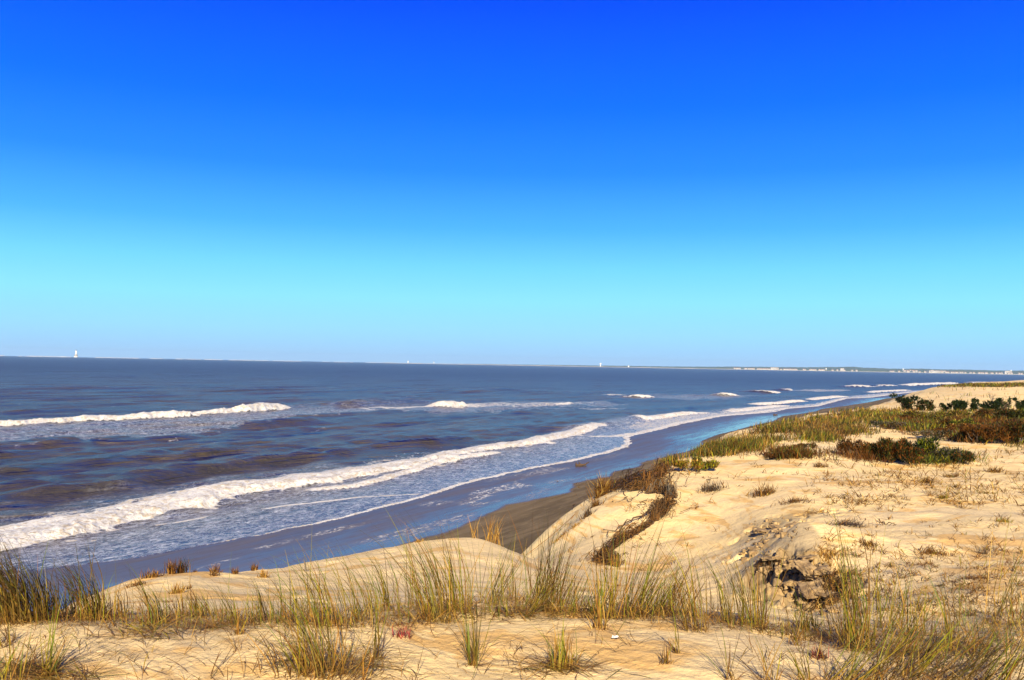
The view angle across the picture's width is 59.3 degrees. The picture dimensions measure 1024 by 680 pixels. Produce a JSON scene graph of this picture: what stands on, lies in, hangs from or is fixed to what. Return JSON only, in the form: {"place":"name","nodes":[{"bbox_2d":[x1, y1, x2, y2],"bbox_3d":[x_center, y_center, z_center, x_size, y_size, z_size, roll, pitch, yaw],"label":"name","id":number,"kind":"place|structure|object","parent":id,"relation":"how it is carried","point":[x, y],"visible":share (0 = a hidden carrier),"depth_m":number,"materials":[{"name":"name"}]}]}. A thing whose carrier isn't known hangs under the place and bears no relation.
{"place":"outdoors","nodes":[
{"label":"outdoors","id":0,"kind":"place"},
{"bbox_2d":[0,380,1023,679],"bbox_3d":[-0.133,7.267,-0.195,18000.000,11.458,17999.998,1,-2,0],"label":"ground","id":1,"kind":"structure","parent":0,"point":[728,518],"depth_m":12.25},
{"bbox_2d":[0,617,53,679],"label":"marram tuft","id":2,"kind":"object","parent":1,"relation":"on","point":[7,665],"visible":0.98,"depth_m":4.51,"materials":[{"name":"green plant"}]},
{"bbox_2d":[0,536,61,622],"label":"marram tuft","id":3,"kind":"object","parent":1,"relation":"on","point":[2,572],"visible":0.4,"depth_m":5.49,"materials":[{"name":"green plant"}]},
{"bbox_2d":[0,532,68,626],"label":"marram tuft","id":4,"kind":"object","parent":1,"relation":"on","point":[13,595],"visible":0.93,"depth_m":5.41,"materials":[{"name":"green plant"}]},
{"bbox_2d":[7,553,78,620],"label":"marram tuft","id":5,"kind":"object","parent":1,"relation":"on","point":[55,598],"visible":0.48,"depth_m":5.58,"materials":[{"name":"green plant"}]},
{"bbox_2d":[27,591,80,678],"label":"marram tuft","id":6,"kind":"object","parent":1,"relation":"on","point":[51,659],"visible":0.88,"depth_m":4.62,"materials":[{"name":"green plant"}]},
{"bbox_2d":[38,537,126,619],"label":"marram tuft","id":7,"kind":"object","parent":1,"relation":"on","point":[82,599],"visible":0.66,"depth_m":5.86,"materials":[{"name":"green plant"}]},
{"bbox_2d":[87,586,135,619],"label":"marram tuft","id":8,"kind":"object","parent":1,"relation":"on","point":[118,607],"visible":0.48,"depth_m":5.94,"materials":[{"name":"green plant"}]},
{"bbox_2d":[108,566,175,624],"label":"marram tuft","id":9,"kind":"object","parent":1,"relation":"on","point":[153,610],"visible":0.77,"depth_m":5.63,"materials":[{"name":"green plant"}]},
{"bbox_2d":[160,583,202,617],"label":"marram tuft","id":10,"kind":"object","parent":1,"relation":"on","point":[194,603],"visible":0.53,"depth_m":6.18,"materials":[{"name":"green plant"}]},
{"bbox_2d":[179,586,221,618],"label":"marram tuft","id":11,"kind":"object","parent":1,"relation":"on","point":[199,610],"visible":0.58,"depth_m":6.15,"materials":[{"name":"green plant"}]},
{"bbox_2d":[207,576,246,623],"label":"marram tuft","id":12,"kind":"object","parent":1,"relation":"on","point":[230,610],"visible":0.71,"depth_m":5.69,"materials":[{"name":"beige plant"}]},
{"bbox_2d":[225,601,249,635],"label":"marram tuft","id":13,"kind":"object","parent":1,"relation":"on","point":[236,631],"visible":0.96,"depth_m":5.30,"materials":[{"name":"beige plant"}]},
{"bbox_2d":[243,577,273,621],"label":"marram tuft","id":14,"kind":"object","parent":1,"relation":"on","point":[260,611],"visible":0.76,"depth_m":5.81,"materials":[{"name":"green plant"}]},
{"bbox_2d":[256,562,296,621],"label":"marram tuft","id":15,"kind":"object","parent":1,"relation":"on","point":[281,597],"visible":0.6,"depth_m":5.75,"materials":[{"name":"green plant"}]},
{"bbox_2d":[238,608,340,678],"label":"marram tuft","id":16,"kind":"object","parent":1,"relation":"on","point":[287,656],"visible":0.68,"depth_m":4.63,"materials":[{"name":"green plant"}]},
{"bbox_2d":[258,544,327,623],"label":"marram tuft","id":17,"kind":"object","parent":1,"relation":"on","point":[307,602],"visible":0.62,"depth_m":5.67,"materials":[{"name":"green plant"}]},
{"bbox_2d":[227,553,379,679],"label":"marram tuft","id":18,"kind":"object","parent":1,"relation":"on","point":[318,657],"visible":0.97,"depth_m":4.58,"materials":[{"name":"green plant"}]},
{"bbox_2d":[270,529,355,627],"bbox_3d":[-1.159,1.476,5.615,0.614,0.612,0.675,3,-2,-45],"label":"marram tuft","id":19,"kind":"object","parent":1,"relation":"on","point":[329,602],"visible":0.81,"depth_m":5.60,"materials":[{"name":"green plant"}]},
{"bbox_2d":[307,528,373,619],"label":"marram tuft","id":20,"kind":"object","parent":1,"relation":"on","point":[352,592],"visible":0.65,"depth_m":5.78,"materials":[{"name":"green plant"}]},
{"bbox_2d":[309,625,398,679],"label":"marram tuft","id":21,"kind":"object","parent":1,"relation":"on","point":[363,671],"visible":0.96,"depth_m":4.53,"materials":[{"name":"green plant"}]},
{"bbox_2d":[333,545,402,611],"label":"marram tuft","id":22,"kind":"object","parent":1,"relation":"on","point":[371,596],"visible":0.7,"depth_m":6.39,"materials":[{"name":"green plant"}]},
{"bbox_2d":[342,591,396,659],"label":"marram tuft","id":23,"kind":"object","parent":1,"relation":"on","point":[375,638],"visible":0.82,"depth_m":4.87,"materials":[{"name":"green plant"}]},
{"bbox_2d":[335,528,416,610],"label":"marram tuft","id":24,"kind":"object","parent":1,"relation":"on","point":[387,594],"visible":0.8,"depth_m":6.48,"materials":[{"name":"green plant"}]},
{"bbox_2d":[374,524,436,609],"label":"marram tuft","id":25,"kind":"object","parent":1,"relation":"on","point":[412,599],"visible":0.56,"depth_m":6.87,"materials":[{"name":"green plant"}]},
{"bbox_2d":[354,502,480,623],"bbox_3d":[-0.624,1.445,5.862,0.977,0.849,0.703,1,-2,-16],"label":"marram tuft","id":26,"kind":"object","parent":1,"relation":"on","point":[430,604],"visible":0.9,"depth_m":5.90,"materials":[{"name":"green plant"}]},
{"bbox_2d":[396,516,491,611],"bbox_3d":[-0.493,1.537,6.234,0.701,0.702,0.738,1,-2,0],"label":"marram tuft","id":27,"kind":"object","parent":1,"relation":"on","point":[432,576],"visible":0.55,"depth_m":6.19,"materials":[{"name":"green plant"}]},
{"bbox_2d":[409,518,496,613],"bbox_3d":[-0.476,1.500,6.107,0.666,0.760,0.530,0,-2,37],"label":"marram tuft","id":28,"kind":"object","parent":1,"relation":"on","point":[462,598],"visible":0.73,"depth_m":6.14,"materials":[{"name":"green plant"}]},
{"bbox_2d":[438,588,505,666],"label":"marram tuft","id":29,"kind":"object","parent":1,"relation":"on","point":[474,652],"visible":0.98,"depth_m":4.87,"materials":[{"name":"green plant"}]},
{"bbox_2d":[481,515,504,545],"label":"dry weed","id":30,"kind":"object","parent":1,"relation":"on","point":[494,538],"visible":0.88,"depth_m":14.08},
{"bbox_2d":[455,532,536,603],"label":"marram tuft","id":31,"kind":"object","parent":1,"relation":"on","point":[502,579],"visible":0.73,"depth_m":7.78,"materials":[{"name":"green plant"}]},
{"bbox_2d":[474,536,542,601],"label":"marram tuft","id":32,"kind":"object","parent":1,"relation":"on","point":[512,587],"visible":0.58,"depth_m":8.74,"materials":[{"name":"green plant"}]},
{"bbox_2d":[0,539,1023,679],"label":"sparse grass","id":33,"kind":"structure","parent":1,"relation":"on","point":[523,592],"depth_m":5.58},
{"bbox_2d":[0,590,1023,679],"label":"dead grass","id":34,"kind":"structure","parent":1,"relation":"on","point":[56,675],"depth_m":5.57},
{"bbox_2d":[503,555,569,619],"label":"marram tuft","id":35,"kind":"object","parent":1,"relation":"on","point":[537,602],"visible":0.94,"depth_m":6.01,"materials":[{"name":"green plant"}]},
{"bbox_2d":[493,509,600,614],"bbox_3d":[0.255,1.552,6.379,0.811,0.792,0.615,1,-2,0],"label":"marram tuft","id":36,"kind":"object","parent":1,"relation":"on","point":[552,599],"visible":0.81,"depth_m":6.36,"materials":[{"name":"green plant"}]},
{"bbox_2d":[526,610,588,673],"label":"marram tuft","id":37,"kind":"object","parent":1,"relation":"on","point":[556,650],"visible":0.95,"depth_m":4.84,"materials":[{"name":"green plant"}]},
{"bbox_2d":[538,558,591,610],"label":"marram tuft","id":38,"kind":"object","parent":1,"relation":"on","point":[569,590],"visible":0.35,"depth_m":6.48,"materials":[{"name":"green plant"}]},
{"bbox_2d":[547,576,623,617],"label":"marram tuft","id":39,"kind":"object","parent":1,"relation":"on","point":[586,600],"visible":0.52,"depth_m":6.32,"materials":[{"name":"green plant"}]},
{"bbox_2d":[585,470,616,499],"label":"dry weed","id":40,"kind":"object","parent":1,"relation":"on","point":[601,488],"visible":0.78,"depth_m":20.91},
{"bbox_2d":[578,546,628,565],"bbox_3d":[1.467,3.428,14.384,0.823,0.324,0.757,1,-2,0],"label":"root mat","id":41,"kind":"object","parent":1,"relation":"on","point":[602,555],"visible":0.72,"depth_m":14.19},
{"bbox_2d":[576,542,641,630],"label":"marram tuft","id":42,"kind":"object","parent":1,"relation":"on","point":[598,612],"visible":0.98,"depth_m":5.71,"materials":[{"name":"green plant"}]},
{"bbox_2d":[580,511,651,619],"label":"marram tuft","id":43,"kind":"object","parent":1,"relation":"on","point":[612,598],"visible":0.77,"depth_m":6.05,"materials":[{"name":"green plant"}]},
{"bbox_2d":[581,513,655,559],"bbox_3d":[1.913,3.409,15.817,0.566,0.470,2.901,0,-2,23],"label":"root mat","id":44,"kind":"object","parent":1,"relation":"on","point":[617,538],"visible":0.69,"depth_m":16.20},
{"bbox_2d":[528,460,717,553],"bbox_3d":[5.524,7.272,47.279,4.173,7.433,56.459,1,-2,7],"label":"root mat","id":45,"kind":"object","parent":1,"relation":"on","point":[635,481],"visible":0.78,"depth_m":20.02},
{"bbox_2d":[611,456,678,489],"bbox_3d":[3.483,3.035,20.942,1.350,0.769,3.738,0,-2,31],"label":"root mat","id":46,"kind":"object","parent":1,"relation":"on","point":[650,475],"visible":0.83,"depth_m":20.15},
{"bbox_2d":[584,507,720,617],"bbox_3d":[0.876,1.523,6.147,0.782,0.802,0.865,2,-2,-30],"label":"marram tuft","id":47,"kind":"object","parent":1,"relation":"on","point":[634,597],"visible":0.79,"depth_m":6.15,"materials":[{"name":"green plant"}]},
{"bbox_2d":[607,554,700,617],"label":"marram tuft","id":48,"kind":"object","parent":1,"relation":"on","point":[660,601],"visible":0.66,"depth_m":6.20,"materials":[{"name":"green plant"}]},
{"bbox_2d":[594,529,722,636],"bbox_3d":[0.986,1.506,5.684,0.833,0.684,0.555,2,-2,-19],"label":"marram tuft","id":49,"kind":"object","parent":1,"relation":"on","point":[684,617],"visible":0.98,"depth_m":5.66,"materials":[{"name":"green plant"}]},
{"bbox_2d":[642,478,678,496],"bbox_3d":[3.097,3.063,18.773,0.769,0.382,0.480,1,-2,8],"label":"root mat","id":50,"kind":"object","parent":1,"relation":"on","point":[653,488],"visible":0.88,"depth_m":18.85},
{"bbox_2d":[637,597,690,654],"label":"marram tuft","id":51,"kind":"object","parent":1,"relation":"on","point":[676,647],"visible":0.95,"depth_m":5.12,"materials":[{"name":"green plant"}]},
{"bbox_2d":[638,490,698,520],"bbox_3d":[3.062,3.225,17.714,1.180,0.501,1.300,1,-2,0],"label":"root mat","id":52,"kind":"object","parent":1,"relation":"on","point":[658,510],"visible":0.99,"depth_m":17.64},
{"bbox_2d":[648,557,720,614],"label":"marram tuft","id":53,"kind":"object","parent":1,"relation":"on","point":[682,594],"visible":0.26,"depth_m":6.41,"materials":[{"name":"green plant"}]},
{"bbox_2d":[672,457,704,471],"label":"heath shrub","id":54,"kind":"object","parent":1,"relation":"on","point":[695,463],"visible":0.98,"depth_m":20.84,"materials":[{"name":"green plant"}]},
{"bbox_2d":[658,531,725,633],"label":"marram tuft","id":55,"kind":"object","parent":1,"relation":"on","point":[694,604],"visible":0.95,"depth_m":5.68,"materials":[{"name":"green plant"}]},
{"bbox_2d":[691,454,720,470],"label":"heath shrub","id":56,"kind":"object","parent":1,"relation":"on","point":[711,464],"visible":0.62,"depth_m":21.20,"materials":[{"name":"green plant"}]},
{"bbox_2d":[664,538,760,623],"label":"marram tuft","id":57,"kind":"object","parent":1,"relation":"on","point":[724,598],"visible":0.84,"depth_m":6.16,"materials":[{"name":"green plant"}]},
{"bbox_2d":[697,479,729,493],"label":"dry weed","id":58,"kind":"object","parent":1,"relation":"on","point":[712,487],"visible":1,"depth_m":18.71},
{"bbox_2d":[692,609,753,679],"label":"marram tuft","id":59,"kind":"object","parent":1,"relation":"on","point":[727,671],"visible":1,"depth_m":4.69,"materials":[{"name":"green plant"}]},
{"bbox_2d":[712,549,776,625],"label":"marram tuft","id":60,"kind":"object","parent":1,"relation":"on","point":[748,599],"visible":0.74,"depth_m":6.22,"materials":[{"name":"green plant"}]},
{"bbox_2d":[721,611,784,679],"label":"marram tuft","id":61,"kind":"object","parent":1,"relation":"on","point":[763,666],"visible":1,"depth_m":4.66,"materials":[{"name":"green plant"}]},
{"bbox_2d":[723,544,791,627],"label":"marram tuft","id":62,"kind":"object","parent":1,"relation":"on","point":[757,597],"visible":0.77,"depth_m":6.20,"materials":[{"name":"green plant"}]},
{"bbox_2d":[748,483,778,498],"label":"dry weed","id":63,"kind":"object","parent":1,"relation":"on","point":[764,492],"visible":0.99,"depth_m":17.56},
{"bbox_2d":[743,551,787,582],"bbox_3d":[3.186,2.826,11.123,0.526,0.477,0.704,1,-2,0],"label":"root mat","id":64,"kind":"object","parent":1,"relation":"on","point":[770,564],"visible":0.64,"depth_m":11.16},
{"bbox_2d":[548,443,1023,616],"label":"ground cover","id":65,"kind":"object","parent":1,"relation":"on","point":[929,534],"visible":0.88,"depth_m":12.69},
{"bbox_2d":[740,514,841,614],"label":"sand crumbs","id":66,"kind":"object","parent":1,"relation":"on","point":[780,534],"visible":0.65,"depth_m":11.51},
{"bbox_2d":[772,605,816,679],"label":"marram tuft","id":67,"kind":"object","parent":1,"relation":"on","point":[798,671],"visible":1,"depth_m":4.68,"materials":[{"name":"green plant"}]},
{"bbox_2d":[762,554,842,646],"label":"marram tuft","id":68,"kind":"object","parent":1,"relation":"on","point":[802,619],"visible":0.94,"depth_m":5.54,"materials":[{"name":"green plant"}]},
{"bbox_2d":[790,559,816,575],"bbox_3d":[3.317,2.576,10.175,0.220,0.098,0.326,5,11,-20],"label":"sand clod","id":69,"kind":"object","parent":1,"relation":"on","point":[799,565],"visible":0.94,"depth_m":10.14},
{"bbox_2d":[798,577,824,598],"bbox_3d":[3.232,2.682,9.689,0.301,0.079,0.386,-13,5,14],"label":"sand clod","id":70,"kind":"object","parent":1,"relation":"on","point":[802,590],"visible":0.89,"depth_m":9.66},
{"bbox_2d":[782,564,864,611],"bbox_3d":[3.296,2.740,9.546,0.822,0.614,1.407,0,-2,25],"label":"root mat","id":71,"kind":"object","parent":1,"relation":"on","point":[830,583],"visible":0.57,"depth_m":9.60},
{"bbox_2d":[813,546,846,567],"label":"dry weed","id":72,"kind":"object","parent":1,"relation":"on","point":[825,555],"visible":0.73,"depth_m":10.66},
{"bbox_2d":[801,565,895,639],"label":"marram tuft","id":73,"kind":"object","parent":1,"relation":"on","point":[831,632],"visible":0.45,"depth_m":6.06,"materials":[{"name":"green plant"}]},
{"bbox_2d":[824,517,873,527],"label":"dry weed","id":74,"kind":"object","parent":1,"relation":"on","point":[855,524],"visible":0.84,"depth_m":13.39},
{"bbox_2d":[792,504,913,652],"bbox_3d":[2.151,1.448,5.568,0.764,0.966,0.678,0,-2,44],"label":"marram tuft","id":75,"kind":"object","parent":1,"relation":"on","point":[852,625],"visible":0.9,"depth_m":5.55,"materials":[{"name":"green plant"}]},
{"bbox_2d":[836,438,870,455],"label":"heath shrub","id":76,"kind":"object","parent":1,"relation":"on","point":[845,444],"visible":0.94,"depth_m":23.86,"materials":[{"name":"brown plant"}]},
{"bbox_2d":[798,612,911,679],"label":"marram tuft","id":77,"kind":"object","parent":1,"relation":"on","point":[851,670],"visible":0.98,"depth_m":4.70,"materials":[{"name":"green plant"}]},
{"bbox_2d":[754,409,1023,466],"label":"heath","id":78,"kind":"object","parent":1,"relation":"on","point":[914,425],"visible":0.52,"depth_m":28.36,"materials":[{"name":"green plant"}]},
{"bbox_2d":[871,435,908,462],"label":"heath shrub","id":79,"kind":"object","parent":1,"relation":"on","point":[885,446],"visible":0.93,"depth_m":23.34,"materials":[{"name":"brown plant"}]},
{"bbox_2d":[889,393,918,409],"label":"pine bush","id":80,"kind":"object","parent":1,"relation":"on","point":[904,401],"visible":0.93,"depth_m":55.44,"materials":[{"name":"green plant"}]},
{"bbox_2d":[868,544,939,627],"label":"marram tuft","id":81,"kind":"object","parent":1,"relation":"on","point":[891,612],"visible":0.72,"depth_m":7.07,"materials":[{"name":"green plant"}]},
{"bbox_2d":[847,607,966,679],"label":"marram tuft","id":82,"kind":"object","parent":1,"relation":"on","point":[883,677],"visible":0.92,"depth_m":4.70,"materials":[{"name":"green plant"}]},
{"bbox_2d":[894,436,926,464],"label":"heath shrub","id":83,"kind":"object","parent":1,"relation":"on","point":[905,450],"visible":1,"depth_m":23.04,"materials":[{"name":"brown plant"}]},
{"bbox_2d":[860,608,970,659],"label":"marram tuft","id":84,"kind":"object","parent":1,"relation":"on","point":[906,648],"visible":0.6,"depth_m":5.31,"materials":[{"name":"green plant"}]},
{"bbox_2d":[894,563,953,635],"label":"marram tuft","id":85,"kind":"object","parent":1,"relation":"on","point":[924,619],"visible":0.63,"depth_m":6.26,"materials":[{"name":"green plant"}]},
{"bbox_2d":[914,434,940,456],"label":"heath shrub","id":86,"kind":"object","parent":1,"relation":"on","point":[923,443],"visible":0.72,"depth_m":23.78,"materials":[{"name":"green plant"}]},
{"bbox_2d":[863,601,998,679],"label":"marram tuft","id":87,"kind":"object","parent":1,"relation":"on","point":[925,665],"visible":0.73,"depth_m":4.87,"materials":[{"name":"green plant"}]},
{"bbox_2d":[922,558,968,645],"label":"marram tuft","id":88,"kind":"object","parent":1,"relation":"on","point":[945,619],"visible":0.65,"depth_m":5.72,"materials":[{"name":"green plant"}]},
{"bbox_2d":[926,444,964,459],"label":"heath shrub","id":89,"kind":"object","parent":1,"relation":"on","point":[947,450],"visible":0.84,"depth_m":23.67,"materials":[{"name":"green plant"}]},
{"bbox_2d":[937,552,973,625],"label":"marram tuft","id":90,"kind":"object","parent":1,"relation":"on","point":[959,607],"visible":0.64,"depth_m":6.97,"materials":[{"name":"green plant"}]},
{"bbox_2d":[950,399,968,409],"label":"pine bush","id":91,"kind":"object","parent":1,"relation":"on","point":[957,404],"visible":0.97,"depth_m":52.25,"materials":[{"name":"green plant"}]},
{"bbox_2d":[951,450,974,462],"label":"heath shrub","id":92,"kind":"object","parent":1,"relation":"on","point":[967,457],"visible":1,"depth_m":23.09,"materials":[{"name":"green plant"}]},
{"bbox_2d":[903,606,1023,679],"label":"marram tuft","id":93,"kind":"object","parent":1,"relation":"on","point":[972,674],"visible":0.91,"depth_m":4.70,"materials":[{"name":"green plant"}]},
{"bbox_2d":[958,422,988,442],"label":"heath shrub","id":94,"kind":"object","parent":1,"relation":"on","point":[972,430],"visible":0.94,"depth_m":29.50,"materials":[{"name":"brown plant"}]},
{"bbox_2d":[928,381,1023,406],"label":"dune grass","id":95,"kind":"structure","parent":1,"relation":"on","point":[996,384],"depth_m":124.78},
{"bbox_2d":[938,606,1019,660],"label":"marram tuft","id":96,"kind":"object","parent":1,"relation":"on","point":[976,647],"visible":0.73,"depth_m":5.30,"materials":[{"name":"green plant"}]},
{"bbox_2d":[953,503,1023,623],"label":"marram tuft","id":97,"kind":"object","parent":1,"relation":"on","point":[998,612],"visible":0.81,"depth_m":7.16,"materials":[{"name":"green plant"}]},
{"bbox_2d":[966,625,1023,679],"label":"marram tuft","id":98,"kind":"object","parent":1,"relation":"on","point":[1011,670],"visible":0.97,"depth_m":4.59,"materials":[{"name":"green plant"}]},
{"bbox_2d":[979,400,1011,408],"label":"pine bush","id":99,"kind":"object","parent":1,"relation":"on","point":[993,404],"visible":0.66,"depth_m":50.88,"materials":[{"name":"green plant"}]},
{"bbox_2d":[981,420,1015,443],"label":"heath shrub","id":100,"kind":"object","parent":1,"relation":"on","point":[1001,431],"visible":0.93,"depth_m":28.99,"materials":[{"name":"brown plant"}]},
{"bbox_2d":[992,407,1018,419],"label":"heath shrub","id":101,"kind":"object","parent":1,"relation":"on","point":[1002,413],"visible":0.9,"depth_m":40.18,"materials":[{"name":"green plant"}]},
{"bbox_2d":[1001,561,1023,625],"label":"marram tuft","id":102,"kind":"object","parent":1,"relation":"on","point":[1011,609],"visible":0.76,"depth_m":7.01,"materials":[{"name":"green plant"}]},
{"bbox_2d":[1005,416,1023,444],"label":"heath shrub","id":103,"kind":"object","parent":1,"relation":"on","point":[1017,430],"visible":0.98,"depth_m":28.80,"materials":[{"name":"brown plant"}]},
{"bbox_2d":[0,356,1023,571],"bbox_3d":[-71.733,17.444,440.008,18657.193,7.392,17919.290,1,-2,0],"label":"sea","id":104,"kind":"structure","parent":0,"point":[120,459],"depth_m":129.48,"materials":[{"name":"liquid"}]},
{"bbox_2d":[0,355,379,362],"bbox_3d":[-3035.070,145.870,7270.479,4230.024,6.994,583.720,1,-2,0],"label":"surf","id":105,"kind":"structure","parent":104,"relation":"on","point":[162,358],"depth_m":7064.96,"materials":[{"name":"liquid"}]},
{"bbox_2d":[0,0,1023,370],"label":"sky","id":106,"kind":"structure","parent":0,"point":[682,183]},
{"bbox_2d":[411,363,1023,374],"bbox_3d":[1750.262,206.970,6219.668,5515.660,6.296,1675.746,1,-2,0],"label":"shore","id":107,"kind":"structure","parent":0,"point":[738,369],"depth_m":6791.93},
{"bbox_2d":[484,364,1023,373],"bbox_3d":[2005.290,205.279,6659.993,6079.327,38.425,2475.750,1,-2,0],"label":"distant town buildings","id":108,"kind":"structure","parent":107,"relation":"on","point":[881,369],"depth_m":6806.10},
{"bbox_2d":[608,405,1023,488],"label":"dune grass","id":109,"kind":"structure","parent":0,"point":[835,427],"depth_m":31.85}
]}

